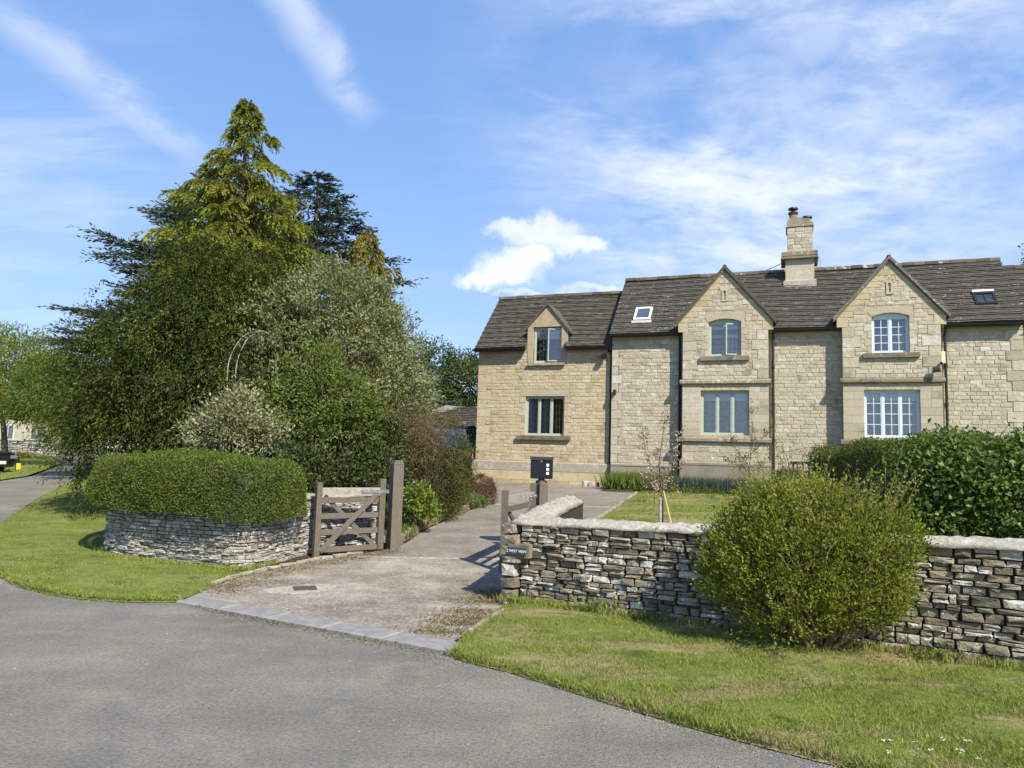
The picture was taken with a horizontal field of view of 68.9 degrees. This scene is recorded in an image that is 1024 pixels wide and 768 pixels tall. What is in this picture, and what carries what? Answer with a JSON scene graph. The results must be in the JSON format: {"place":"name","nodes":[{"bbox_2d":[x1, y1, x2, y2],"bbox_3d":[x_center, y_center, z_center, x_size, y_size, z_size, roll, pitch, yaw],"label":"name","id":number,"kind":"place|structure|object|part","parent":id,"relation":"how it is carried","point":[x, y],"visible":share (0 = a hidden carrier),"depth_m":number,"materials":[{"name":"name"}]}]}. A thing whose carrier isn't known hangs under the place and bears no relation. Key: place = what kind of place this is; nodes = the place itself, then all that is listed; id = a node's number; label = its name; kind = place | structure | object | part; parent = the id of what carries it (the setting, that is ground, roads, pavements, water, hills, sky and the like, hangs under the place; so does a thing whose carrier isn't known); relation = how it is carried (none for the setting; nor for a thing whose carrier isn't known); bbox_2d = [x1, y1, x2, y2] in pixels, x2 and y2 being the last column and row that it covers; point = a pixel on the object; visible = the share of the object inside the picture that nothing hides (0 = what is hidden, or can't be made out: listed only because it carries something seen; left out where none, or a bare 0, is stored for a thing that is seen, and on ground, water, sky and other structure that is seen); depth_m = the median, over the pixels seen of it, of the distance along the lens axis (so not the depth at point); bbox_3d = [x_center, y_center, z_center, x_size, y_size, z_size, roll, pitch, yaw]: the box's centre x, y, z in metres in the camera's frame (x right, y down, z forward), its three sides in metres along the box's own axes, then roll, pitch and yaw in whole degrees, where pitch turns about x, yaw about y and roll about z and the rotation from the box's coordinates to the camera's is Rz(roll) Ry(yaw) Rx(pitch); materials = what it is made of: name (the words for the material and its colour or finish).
{"place":"outdoors","nodes":[
{"label":"outdoors","id":0,"kind":"place"},
{"bbox_2d":[0,456,55,479],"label":"grass island","id":1,"kind":"structure","parent":0,"point":[18,474],"depth_m":28.36,"materials":[{"name":"green plant"}]},
{"bbox_2d":[0,451,16,470],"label":"parked car","id":2,"kind":"object","parent":1,"relation":"on","point":[7,458],"visible":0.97,"depth_m":26.38,"materials":[{"name":"paint"}]},
{"bbox_2d":[15,456,20,469],"bbox_3d":[-18.289,3.004,27.647,0.246,0.660,0.107,-2,-7,31],"label":"marker post","id":3,"kind":"object","parent":1,"relation":"on","point":[18,465],"visible":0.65,"depth_m":27.61,"materials":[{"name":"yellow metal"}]},
{"bbox_2d":[11,450,33,457],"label":"daffodil clump","id":4,"kind":"object","parent":1,"relation":"on","point":[20,454],"visible":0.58,"depth_m":37.23,"materials":[{"name":"yellow plant"}]},
{"bbox_2d":[0,319,87,450],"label":"leafy tree","id":5,"kind":"object","parent":1,"relation":"on","point":[14,346],"visible":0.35,"depth_m":35.22,"materials":[{"name":"green plant"}]},
{"bbox_2d":[0,565,187,599],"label":"bank edge grass","id":6,"kind":"structure","parent":0,"point":[14,577],"depth_m":7.92,"materials":[{"name":"green plant"}]},
{"bbox_2d":[0,474,255,602],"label":"roadside lawn","id":7,"kind":"structure","parent":0,"point":[49,518],"depth_m":10.10,"materials":[{"name":"green plant"}]},
{"bbox_2d":[90,542,280,571],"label":"wall foot grass","id":8,"kind":"structure","parent":7,"relation":"on","point":[169,561],"depth_m":10.08,"materials":[{"name":"green plant"}]},
{"bbox_2d":[211,551,363,582],"bbox_3d":[-3.050,2.495,10.286,0.303,0.122,3.006,-1,-6,25],"label":"stone edging","id":9,"kind":"object","parent":7,"relation":"on","point":[263,569],"visible":0.89,"depth_m":10.35,"materials":[{"name":"grey stone"}]},
{"bbox_2d":[176,475,632,657],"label":"driveway","id":10,"kind":"structure","parent":0,"point":[471,537],"depth_m":9.16,"materials":[{"name":"concrete"}]},
{"bbox_2d":[261,584,335,593],"bbox_3d":[-2.458,2.408,8.756,0.888,0.041,0.504,6,-7,-38],"label":"drain cover","id":11,"kind":"object","parent":10,"relation":"on","point":[305,588],"visible":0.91,"depth_m":8.71,"materials":[{"name":"concrete"}]},
{"bbox_2d":[198,548,412,594],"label":"leaf litter","id":12,"kind":"object","parent":10,"relation":"on","point":[271,569],"visible":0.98,"depth_m":9.90,"materials":[{"name":"brown plant"}]},
{"bbox_2d":[197,556,488,621],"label":"drive chippings","id":13,"kind":"object","parent":10,"relation":"on","point":[368,586],"visible":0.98,"depth_m":8.91,"materials":[{"name":"grey gravel"}]},
{"bbox_2d":[384,587,507,638],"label":"leaf litter","id":14,"kind":"object","parent":10,"relation":"on","point":[464,620],"visible":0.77,"depth_m":7.47,"materials":[{"name":"brown plant"}]},
{"bbox_2d":[428,426,475,477],"bbox_3d":[-2.429,2.585,28.181,2.220,1.850,4.534,2,-6,-4],"label":"parked car","id":15,"kind":"object","parent":10,"relation":"on","point":[465,430],"visible":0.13,"depth_m":26.33,"materials":[{"name":"paint"}]},
{"bbox_3d":[-2.280,1.889,26.416,1.530,0.620,0.510,2,-6,-4],"label":"rear window","id":16,"kind":"part","parent":15,"relation":"part of","materials":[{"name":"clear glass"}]},
{"bbox_2d":[582,481,589,485],"bbox_3d":[2.403,3.219,24.102,0.253,0.192,0.169,2,-6,0],"label":"ornamental stone","id":17,"kind":"object","parent":10,"relation":"on","point":[585,483],"visible":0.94,"depth_m":24.03,"materials":[{"name":"white stone"}]},
{"bbox_2d":[589,482,595,486],"bbox_3d":[2.582,3.225,23.995,0.153,0.168,0.223,-2,-7,33],"label":"ornamental stone","id":18,"kind":"object","parent":10,"relation":"on","point":[591,484],"visible":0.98,"depth_m":23.91,"materials":[{"name":"white stone"}]},
{"bbox_2d":[0,455,837,767],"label":"road","id":19,"kind":"structure","parent":0,"point":[82,683],"depth_m":4.77,"materials":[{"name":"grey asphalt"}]},
{"bbox_2d":[0,579,165,605],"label":"road grit","id":20,"kind":"object","parent":19,"relation":"on","point":[68,599],"visible":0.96,"depth_m":7.80,"materials":[{"name":"grey gravel"}]},
{"bbox_2d":[191,606,454,655],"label":"moss crumbs","id":21,"kind":"object","parent":19,"relation":"on","point":[279,622],"visible":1,"depth_m":6.69,"materials":[{"name":"green plant"}]},
{"bbox_2d":[201,612,469,661],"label":"road litter","id":22,"kind":"object","parent":19,"relation":"on","point":[341,638],"visible":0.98,"depth_m":6.47,"materials":[{"name":"brown plant"}]},
{"bbox_2d":[440,655,847,767],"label":"road grit","id":23,"kind":"object","parent":19,"relation":"on","point":[654,722],"visible":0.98,"depth_m":4.61,"materials":[{"name":"grey gravel"}]},
{"bbox_2d":[0,452,1019,767],"bbox_3d":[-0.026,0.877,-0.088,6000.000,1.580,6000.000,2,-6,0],"label":"ground","id":24,"kind":"structure","parent":0,"point":[456,640],"depth_m":6.04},
{"bbox_2d":[0,389,70,439],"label":"cottage","id":25,"kind":"structure","parent":24,"relation":"on","point":[14,434],"depth_m":60.40,"materials":[{"name":"stone"}]},
{"bbox_2d":[6,425,14,439],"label":"window","id":26,"kind":"structure","parent":25,"relation":"in","point":[10,433],"depth_m":60.48,"materials":[{"name":"white paint"}]},
{"bbox_2d":[30,425,43,439],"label":"window","id":27,"kind":"structure","parent":25,"relation":"in","point":[33,433],"depth_m":60.15,"materials":[{"name":"white paint"}]},
{"bbox_2d":[0,350,106,467],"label":"leafy tree","id":28,"kind":"object","parent":24,"relation":"on","point":[15,404],"visible":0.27,"depth_m":29.30,"materials":[{"name":"green plant"}]},
{"bbox_2d":[0,437,137,456],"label":"drystone wall","id":29,"kind":"structure","parent":24,"relation":"on","point":[15,445],"depth_m":51.20,"materials":[{"name":"stone"}]},
{"bbox_2d":[28,371,113,474],"bbox_3d":[-14.643,1.333,25.441,3.411,3.995,2.871,2,-6,0],"label":"leafy tree","id":30,"kind":"object","parent":24,"relation":"on","point":[59,430],"visible":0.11,"depth_m":24.89,"materials":[{"name":"green plant"}]},
{"bbox_2d":[102,493,376,570],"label":"drystone wall","id":31,"kind":"structure","parent":24,"relation":"on","point":[180,536],"depth_m":10.37,"materials":[{"name":"stone"}]},
{"bbox_2d":[84,444,307,525],"bbox_3d":[-5.319,1.513,12.244,2.929,1.082,6.381,5,-7,-29],"label":"box hedge","id":32,"kind":"object","parent":31,"relation":"on","point":[210,484],"visible":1,"depth_m":10.10,"materials":[{"name":"green plant"}]},
{"bbox_2d":[311,479,388,557],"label":"field gate","id":33,"kind":"structure","parent":24,"relation":"on","point":[378,493],"depth_m":11.45,"materials":[{"name":"wood"}]},
{"bbox_2d":[265,471,492,566],"bbox_3d":[-7.769,3.881,29.965,10.505,0.983,40.313,4,-6,-22],"label":"flower bed","id":34,"kind":"object","parent":24,"relation":"on","point":[307,556],"visible":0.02,"depth_m":11.68,"materials":[{"name":"soil"}]},
{"bbox_2d":[24,170,327,396],"bbox_3d":[-9.913,-1.943,24.740,10.920,10.476,10.132,-2,-7,30],"label":"cedar tree","id":35,"kind":"object","parent":34,"relation":"on","point":[159,215],"visible":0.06,"depth_m":22.76,"materials":[{"name":"green plant"}]},
{"bbox_2d":[15,222,339,521],"bbox_3d":[-6.642,-0.179,16.071,6.746,6.305,4.857,2,-6,0],"label":"yew tree","id":36,"kind":"object","parent":34,"relation":"on","point":[184,370],"visible":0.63,"depth_m":15.03,"materials":[{"name":"green plant"}]},
{"bbox_2d":[227,330,275,392],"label":"leafless shrub","id":37,"kind":"object","parent":36,"relation":"on","point":[239,354],"visible":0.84,"depth_m":14.53,"materials":[{"name":"brown plant"}]},
{"bbox_2d":[26,98,387,480],"bbox_3d":[-6.795,-2.101,19.145,7.820,10.573,7.938,2,-6,0],"label":"conifer tree","id":38,"kind":"object","parent":34,"relation":"on","point":[259,190],"visible":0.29,"depth_m":18.67,"materials":[{"name":"green plant"}]},
{"bbox_2d":[167,378,299,463],"bbox_3d":[-5.069,1.340,13.752,2.402,2.942,1.543,2,-6,0],"label":"variegated shrub","id":39,"kind":"object","parent":34,"relation":"on","point":[230,409],"visible":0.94,"depth_m":13.59,"materials":[{"name":"green plant"}]},
{"bbox_2d":[134,170,458,424],"bbox_3d":[-6.933,-1.873,24.763,10.371,10.424,10.419,4,-6,-26],"label":"cedar tree","id":40,"kind":"object","parent":34,"relation":"on","point":[323,229],"visible":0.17,"depth_m":24.35,"materials":[{"name":"green plant"}]},
{"bbox_2d":[243,331,396,486],"bbox_3d":[-3.886,0.909,14.394,2.976,3.890,2.022,-1,-6,22],"label":"green shrub","id":41,"kind":"object","parent":34,"relation":"on","point":[362,406],"visible":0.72,"depth_m":14.21,"materials":[{"name":"green plant"}]},
{"bbox_2d":[206,248,446,485],"bbox_3d":[-3.940,0.068,15.807,5.127,5.821,4.133,2,-6,0],"label":"silvery tree","id":42,"kind":"object","parent":34,"relation":"on","point":[387,319],"visible":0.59,"depth_m":15.33,"materials":[{"name":"green plant"}]},
{"bbox_2d":[271,404,420,521],"bbox_3d":[-3.200,1.575,14.002,2.317,2.543,3.078,-3,-8,41],"label":"laurel shrub","id":43,"kind":"object","parent":34,"relation":"on","point":[316,452],"visible":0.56,"depth_m":13.90,"materials":[{"name":"green plant"}]},
{"bbox_2d":[314,228,410,486],"bbox_3d":[-3.820,-0.470,19.166,2.671,7.116,2.781,2,-6,0],"label":"weeping conifer","id":44,"kind":"object","parent":34,"relation":"on","point":[367,237],"visible":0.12,"depth_m":19.20,"materials":[{"name":"green plant"}]},
{"bbox_2d":[369,386,468,516],"bbox_3d":[-2.061,1.433,15.277,2.367,2.848,2.198,2,-6,0],"label":"twiggy bush","id":45,"kind":"object","parent":34,"relation":"on","point":[423,435],"visible":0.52,"depth_m":15.22,"materials":[{"name":"brown plant"}]},
{"bbox_2d":[384,505,460,541],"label":"border leaves","id":46,"kind":"object","parent":34,"relation":"on","point":[406,525],"visible":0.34,"depth_m":13.79,"materials":[{"name":"green plant"}]},
{"bbox_2d":[381,410,483,522],"bbox_3d":[-1.671,1.717,15.848,2.169,2.498,2.580,-1,-6,24],"label":"evergreen shrub","id":47,"kind":"object","parent":34,"relation":"on","point":[453,484],"visible":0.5,"depth_m":15.54,"materials":[{"name":"green plant"}]},
{"bbox_2d":[401,504,479,544],"bbox_3d":[-1.354,2.796,15.781,0.246,0.508,6.865,1,-6,11],"label":"brick edging","id":48,"kind":"object","parent":34,"relation":"on","point":[465,507],"visible":0.48,"depth_m":14.54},
{"bbox_2d":[452,490,490,510],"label":"bluebell clump","id":49,"kind":"object","parent":34,"relation":"on","point":[476,499],"visible":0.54,"depth_m":17.50,"materials":[{"name":"green plant"}]},
{"bbox_2d":[466,470,499,504],"bbox_3d":[-0.789,2.611,18.534,1.003,0.962,1.049,2,-6,0],"label":"heather mound","id":50,"kind":"object","parent":34,"relation":"on","point":[492,484],"visible":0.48,"depth_m":18.44,"materials":[{"name":"brown plant"}]},
{"bbox_2d":[386,460,403,549],"bbox_3d":[-1.882,2.040,12.010,0.175,1.620,0.175,5,-7,-31],"label":"gate post","id":51,"kind":"object","parent":24,"relation":"on","point":[395,504],"visible":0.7,"depth_m":11.95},
{"bbox_2d":[402,478,444,535],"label":"laurel shrub","id":52,"kind":"object","parent":24,"relation":"on","point":[429,501],"visible":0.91,"depth_m":13.52,"materials":[{"name":"green plant"}]},
{"bbox_2d":[399,331,478,416],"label":"leafy tree","id":53,"kind":"object","parent":24,"relation":"on","point":[444,359],"visible":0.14,"depth_m":43.52,"materials":[{"name":"green plant"}]},
{"bbox_2d":[408,405,476,473],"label":"garage","id":54,"kind":"structure","parent":24,"relation":"on","point":[468,415],"depth_m":33.44,"materials":[{"name":"stone"}]},
{"bbox_2d":[429,432,475,472],"bbox_3d":[-3.171,2.988,32.973,3.700,1.800,0.010,0,-6,20],"label":"doorway","id":55,"kind":"structure","parent":54,"relation":"in","point":[473,437],"depth_m":32.48,"materials":[{"name":"black"}]},
{"bbox_2d":[435,344,478,406],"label":"leafy tree","id":56,"kind":"object","parent":24,"relation":"on","point":[476,364],"visible":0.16,"depth_m":44.90,"materials":[{"name":"green plant"}]},
{"bbox_2d":[535,480,547,505],"bbox_3d":[0.454,2.215,11.990,0.160,1.320,0.160,5,-7,-31],"label":"gate post","id":57,"kind":"object","parent":24,"relation":"on","point":[542,492],"visible":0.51,"depth_m":11.97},
{"bbox_2d":[499,483,536,572],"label":"field gate","id":58,"kind":"structure","parent":57,"relation":"attached to","point":[531,496],"depth_m":10.62,"materials":[{"name":"wood"}]},
{"bbox_2d":[530,456,553,481],"bbox_3d":[0.479,1.377,12.067,0.370,0.405,0.235,2,-6,-1],"label":"mailbox","id":59,"kind":"object","parent":57,"relation":"on","point":[541,469],"visible":1,"depth_m":11.98,"materials":[{"name":"black paint"}]},
{"bbox_2d":[472,291,621,485],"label":"house wing","id":60,"kind":"structure","parent":24,"relation":"on","point":[544,379],"depth_m":25.45,"materials":[{"name":"beige stone"}]},
{"bbox_2d":[526,397,564,435],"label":"window","id":61,"kind":"structure","parent":60,"relation":"in","point":[544,415],"depth_m":25.46,"materials":[{"name":"green paint"}]},
{"bbox_2d":[534,327,561,362],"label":"window","id":62,"kind":"structure","parent":60,"relation":"in","point":[548,341],"depth_m":25.65,"materials":[{"name":"glass"}]},
{"bbox_2d":[600,350,609,358],"bbox_3d":[3.067,-0.975,24.506,0.265,0.321,0.270,0,-6,20],"label":"floodlight","id":63,"kind":"object","parent":60,"relation":"attached to","point":[603,356],"visible":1,"depth_m":24.42,"materials":[{"name":"black metal"}]},
{"bbox_2d":[609,207,842,481],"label":"stone cottage","id":64,"kind":"structure","parent":24,"relation":"on","point":[707,356],"depth_m":23.01,"materials":[{"name":"beige stone"}]},
{"bbox_2d":[709,319,740,355],"bbox_3d":[6.548,-1.419,22.951,0.960,1.160,0.239,0,-6,20],"label":"window","id":65,"kind":"structure","parent":64,"relation":"in","point":[723,324],"depth_m":22.98,"materials":[{"name":"green paint"}]},
{"bbox_2d":[701,391,748,434],"bbox_3d":[6.503,0.886,22.785,1.420,1.360,0.137,0,-6,20],"label":"window","id":66,"kind":"structure","parent":64,"relation":"in","point":[704,394],"depth_m":22.79,"materials":[{"name":"green paint"}]},
{"bbox_2d":[444,601,1023,767],"bbox_3d":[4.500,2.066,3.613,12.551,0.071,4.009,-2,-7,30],"label":"verge","id":67,"kind":"structure","parent":24,"relation":"on","point":[1010,725],"depth_m":5.42,"materials":[{"name":"green plant"}]},
{"bbox_2d":[468,609,502,631],"bbox_3d":[-0.239,2.324,7.356,0.052,0.043,1.060,0,-6,16],"label":"verge edging","id":68,"kind":"object","parent":67,"relation":"on","point":[478,623],"visible":0.36,"depth_m":7.17,"materials":[{"name":"beige stone"}]},
{"bbox_2d":[564,596,626,614],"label":"weed","id":69,"kind":"object","parent":67,"relation":"on","point":[591,608],"visible":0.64,"depth_m":7.64,"materials":[{"name":"green plant"}]},
{"bbox_2d":[609,597,672,622],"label":"weed","id":70,"kind":"object","parent":67,"relation":"on","point":[636,613],"visible":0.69,"depth_m":7.39,"materials":[{"name":"green plant"}]},
{"bbox_2d":[489,593,1023,670],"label":"wall foot grass","id":71,"kind":"structure","parent":67,"relation":"on","point":[988,662],"depth_m":6.99,"materials":[{"name":"green plant"}]},
{"bbox_2d":[684,438,946,651],"bbox_3d":[2.669,1.483,6.654,2.226,1.962,1.545,2,-6,0],"label":"privet bush","id":72,"kind":"object","parent":67,"relation":"on","point":[788,502],"visible":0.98,"depth_m":6.34,"materials":[{"name":"green plant"}]},
{"bbox_2d":[889,639,995,665],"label":"weed","id":73,"kind":"object","parent":67,"relation":"on","point":[933,656],"visible":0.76,"depth_m":6.11,"materials":[{"name":"green plant"}]},
{"bbox_2d":[881,737,1021,758],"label":"daisies","id":74,"kind":"object","parent":67,"relation":"on","point":[932,749],"visible":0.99,"depth_m":4.21,"materials":[{"name":"white plant"}]},
{"bbox_2d":[500,495,1023,665],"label":"drystone wall","id":75,"kind":"structure","parent":24,"relation":"on","point":[976,592],"depth_m":7.39,"materials":[{"name":"stone"}]},
{"bbox_2d":[506,543,532,558],"bbox_3d":[0.083,1.837,8.217,0.270,0.150,0.109,-1,-7,29],"label":"name sign","id":76,"kind":"object","parent":75,"relation":"attached to","point":[523,551],"visible":1,"depth_m":8.17,"materials":[{"name":"stone"}]},
{"bbox_2d":[600,488,1021,507],"bbox_3d":[8.362,3.176,21.124,11.650,0.149,1.930,0,-6,20],"label":"flower bed","id":77,"kind":"object","parent":24,"relation":"on","point":[617,490],"visible":0.09,"depth_m":22.18,"materials":[{"name":"soil"}]},
{"bbox_2d":[594,469,679,489],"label":"border leaves","id":78,"kind":"object","parent":77,"relation":"on","point":[613,480],"visible":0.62,"depth_m":22.55,"materials":[{"name":"green plant"}]},
{"bbox_2d":[614,484,757,494],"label":"border leaves","id":79,"kind":"object","parent":77,"relation":"on","point":[687,489],"visible":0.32,"depth_m":21.75,"materials":[{"name":"green plant"}]},
{"bbox_2d":[669,474,776,493],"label":"border leaves","id":80,"kind":"object","parent":77,"relation":"on","point":[704,484],"visible":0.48,"depth_m":21.77,"materials":[{"name":"green plant"}]},
{"bbox_2d":[770,466,805,485],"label":"border shrub","id":81,"kind":"object","parent":77,"relation":"on","point":[778,473],"visible":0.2,"depth_m":21.28,"materials":[{"name":"green plant"}]},
{"bbox_2d":[803,254,1023,501],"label":"stone cottage","id":82,"kind":"structure","parent":24,"relation":"on","point":[902,326],"depth_m":21.20,"materials":[{"name":"beige stone"}]},
{"bbox_2d":[871,313,908,352],"bbox_3d":[10.818,-1.449,21.382,0.960,1.160,0.070,0,-6,20],"label":"window","id":83,"kind":"structure","parent":82,"relation":"in","point":[889,317],"depth_m":21.36,"materials":[{"name":"white paint"}]},
{"bbox_2d":[864,390,919,437],"bbox_3d":[10.768,0.854,21.200,1.420,1.360,0.137,0,-6,20],"label":"window","id":84,"kind":"structure","parent":82,"relation":"in","point":[882,396],"depth_m":21.18,"materials":[{"name":"white paint"}]},
{"bbox_2d":[932,362,942,371],"bbox_3d":[11.761,-0.472,20.620,0.265,0.321,0.270,0,-6,20],"label":"floodlight","id":85,"kind":"object","parent":82,"relation":"attached to","point":[936,369],"visible":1,"depth_m":20.54,"materials":[{"name":"black metal"}]},
{"bbox_2d":[941,351,945,363],"bbox_3d":[12.076,-0.732,20.935,0.100,0.340,0.220,0,-6,20],"label":"alarm box","id":86,"kind":"object","parent":82,"relation":"attached to","point":[943,357],"visible":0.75,"depth_m":20.83,"materials":[{"name":"white plastic"}]},
{"bbox_2d":[1003,265,1023,337],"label":"house wing","id":87,"kind":"structure","parent":24,"relation":"on","point":[1015,274],"depth_m":22.02,"materials":[{"name":"grey stone"}]},
{"bbox_2d":[1017,243,1023,264],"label":"leafy tree","id":88,"kind":"object","parent":24,"relation":"on","point":[1021,262],"visible":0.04,"depth_m":41.64,"materials":[{"name":"green plant"}]},
{"bbox_2d":[0,0,1023,435],"label":"sky","id":89,"kind":"structure","parent":0,"point":[498,148],"materials":[{"name":"blue"}]},
{"bbox_2d":[598,490,807,527],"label":"garden lawn","id":90,"kind":"structure","parent":0,"point":[651,518],"depth_m":17.46,"materials":[{"name":"green plant"}]},
{"bbox_2d":[595,492,637,518],"bbox_3d":[2.342,2.942,17.540,0.102,0.533,8.874,0,-6,17],"label":"lawn edging","id":91,"kind":"object","parent":90,"relation":"on","point":[612,508],"visible":0.5,"depth_m":17.84,"materials":[{"name":"grey stone"}]},
{"bbox_2d":[633,464,668,502],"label":"young tree","id":92,"kind":"object","parent":90,"relation":"on","point":[656,476],"visible":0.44,"depth_m":18.73,"materials":[{"name":"pink plant"}]},
{"bbox_2d":[658,498,662,521],"bbox_3d":[2.637,2.441,13.258,0.078,0.840,0.076,2,-6,0],"label":"tree stake","id":93,"kind":"object","parent":90,"relation":"on","point":[660,510],"visible":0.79,"depth_m":13.25,"materials":[{"name":"wood"}]},
{"bbox_2d":[635,410,687,522],"bbox_3d":[2.680,1.601,13.421,0.942,2.270,0.650,2,-6,0],"label":"young tree","id":94,"kind":"object","parent":90,"relation":"on","point":[659,487],"visible":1,"depth_m":13.45,"materials":[{"name":"brown plant"}]},
{"bbox_2d":[663,491,671,522],"bbox_3d":[2.772,2.295,13.195,0.028,0.798,0.281,6,-7,-38],"label":"bamboo cane","id":95,"kind":"object","parent":90,"relation":"on","point":[667,507],"visible":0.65,"depth_m":13.22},
{"bbox_2d":[721,398,778,498],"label":"sapling","id":96,"kind":"object","parent":90,"relation":"on","point":[745,455],"visible":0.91,"depth_m":19.27,"materials":[{"name":"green plant"}]},
{"bbox_2d":[771,427,812,481],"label":"bare shrub","id":97,"kind":"object","parent":90,"relation":"on","point":[791,457],"visible":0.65,"depth_m":19.71,"materials":[{"name":"brown plant"}]},
{"bbox_2d":[790,461,810,484],"bbox_3d":[8.286,2.620,19.999,1.560,1.061,0.555,0,-6,20],"label":"garden bench","id":98,"kind":"object","parent":90,"relation":"on","point":[798,462],"visible":0.09,"depth_m":20.43,"materials":[{"name":"brown wood"}]},
{"bbox_2d":[804,426,1020,527],"bbox_3d":[6.525,1.903,12.765,1.724,2.158,6.877,1,-6,9],"label":"garden hedge","id":99,"kind":"object","parent":90,"relation":"on","point":[868,455],"visible":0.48,"depth_m":13.12,"materials":[{"name":"green plant"}]},
{"bbox_2d":[854,418,1023,538],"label":"viburnum hedge","id":100,"kind":"object","parent":90,"relation":"on","point":[984,478],"visible":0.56,"depth_m":8.42,"materials":[{"name":"green plant"}]}
]}

